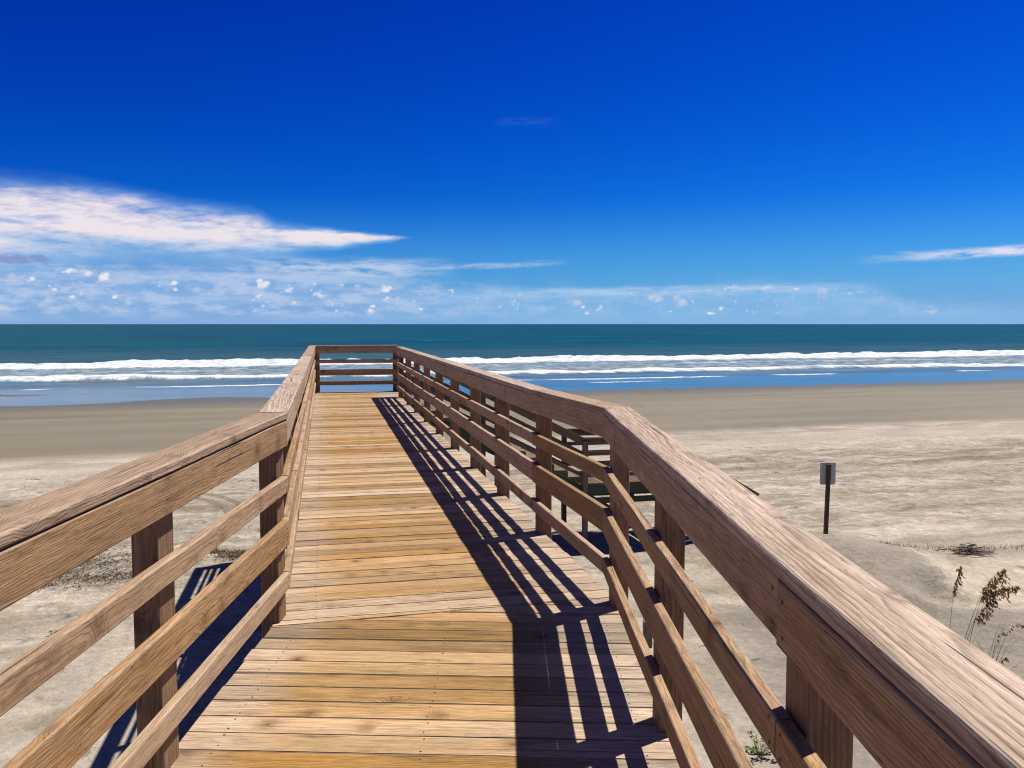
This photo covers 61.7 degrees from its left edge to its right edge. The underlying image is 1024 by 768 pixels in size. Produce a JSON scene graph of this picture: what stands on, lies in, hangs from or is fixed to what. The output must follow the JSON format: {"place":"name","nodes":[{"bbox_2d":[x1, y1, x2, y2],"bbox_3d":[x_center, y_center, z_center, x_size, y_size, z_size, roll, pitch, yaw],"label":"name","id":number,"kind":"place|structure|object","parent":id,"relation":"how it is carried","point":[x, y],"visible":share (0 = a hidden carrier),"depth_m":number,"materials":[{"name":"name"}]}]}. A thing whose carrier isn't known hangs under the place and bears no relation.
{"place":"outdoors","nodes":[
{"label":"outdoors","id":0,"kind":"place"},
{"bbox_2d":[0,379,1023,767],"bbox_3d":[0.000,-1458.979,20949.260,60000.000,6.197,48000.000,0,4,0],"label":"sand","id":1,"kind":"structure","parent":0,"point":[932,465],"depth_m":26.05,"materials":[{"name":"beige sand"}]},
{"bbox_2d":[37,528,258,590],"bbox_3d":[-8.433,4.043,19.558,10.544,0.266,5.058,-2,5,-30],"label":"dead weed","id":2,"kind":"object","parent":1,"relation":"on","point":[240,552],"visible":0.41,"depth_m":18.60,"materials":[{"name":"plant"}]},
{"bbox_2d":[0,345,1023,767],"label":"boardwalk","id":3,"kind":"structure","parent":1,"relation":"on","point":[432,597],"depth_m":3.44,"materials":[{"name":"brown wood"}]},
{"bbox_2d":[398,346,758,540],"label":"beach staircase","id":4,"kind":"structure","parent":1,"relation":"on","point":[590,486],"depth_m":19.73,"materials":[{"name":"brown wood"}]},
{"bbox_2d":[643,620,651,647],"bbox_3d":[2.200,4.204,13.927,0.141,0.720,0.141,0,4,0],"label":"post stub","id":5,"kind":"object","parent":1,"relation":"on","point":[647,635],"visible":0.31,"depth_m":13.85,"materials":[{"name":"brown wood"}]},
{"bbox_2d":[745,729,770,756],"bbox_3d":[3.054,4.393,10.340,0.458,0.280,0.679,1,4,19],"label":"beach plant","id":6,"kind":"object","parent":1,"relation":"on","point":[755,748],"visible":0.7,"depth_m":10.38,"materials":[{"name":"green plant"}]},
{"bbox_2d":[820,463,835,533],"bbox_3d":[7.295,2.942,19.801,0.360,2.246,0.118,0,4,0],"label":"beach sign","id":7,"kind":"object","parent":1,"relation":"on","point":[827,474],"visible":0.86,"depth_m":19.78,"materials":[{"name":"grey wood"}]},
{"bbox_2d":[950,566,965,624],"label":"sea oats","id":8,"kind":"object","parent":1,"relation":"on","point":[959,570],"visible":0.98,"depth_m":12.77,"materials":[{"name":"brown plant"}]},
{"bbox_2d":[935,543,997,555],"bbox_3d":[9.992,3.621,18.756,1.203,0.207,0.557,0,4,0],"label":"driftwood heap","id":9,"kind":"object","parent":1,"relation":"on","point":[969,549],"visible":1,"depth_m":18.74,"materials":[{"name":"grey wood"}]},
{"bbox_2d":[965,568,1019,651],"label":"sea oats","id":10,"kind":"object","parent":1,"relation":"on","point":[989,592],"visible":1,"depth_m":12.46,"materials":[{"name":"brown plant"}]},
{"bbox_2d":[975,604,1023,663],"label":"sea oats","id":11,"kind":"object","parent":1,"relation":"on","point":[1006,659],"visible":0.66,"depth_m":12.47,"materials":[{"name":"brown plant"}]},
{"bbox_2d":[990,617,1023,666],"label":"sea oats","id":12,"kind":"object","parent":1,"relation":"on","point":[1004,634],"visible":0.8,"depth_m":11.92,"materials":[{"name":"brown plant"}]},
{"bbox_2d":[0,324,1023,405],"bbox_3d":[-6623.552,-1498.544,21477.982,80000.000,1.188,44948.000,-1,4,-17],"label":"sea","id":13,"kind":"structure","parent":0,"point":[61,364],"depth_m":151.31,"materials":[{"name":"liquid"}]},
{"bbox_2d":[0,0,1023,323],"label":"sky","id":14,"kind":"structure","parent":0,"point":[162,161],"materials":[{"name":"blue"}]},
{"bbox_2d":[26,432,1021,550],"bbox_3d":[-2.339,3.285,29.417,80.495,0.381,13.496,-1,4,-17],"label":"wrack debris","id":15,"kind":"object","parent":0,"point":[699,452],"visible":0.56,"depth_m":31.57,"materials":[{"name":"brown plant"}]},
{"bbox_2d":[872,539,1023,552],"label":"beach grass","id":16,"kind":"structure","parent":0,"point":[952,546],"depth_m":19.37,"materials":[{"name":"brown plant"}]}
]}

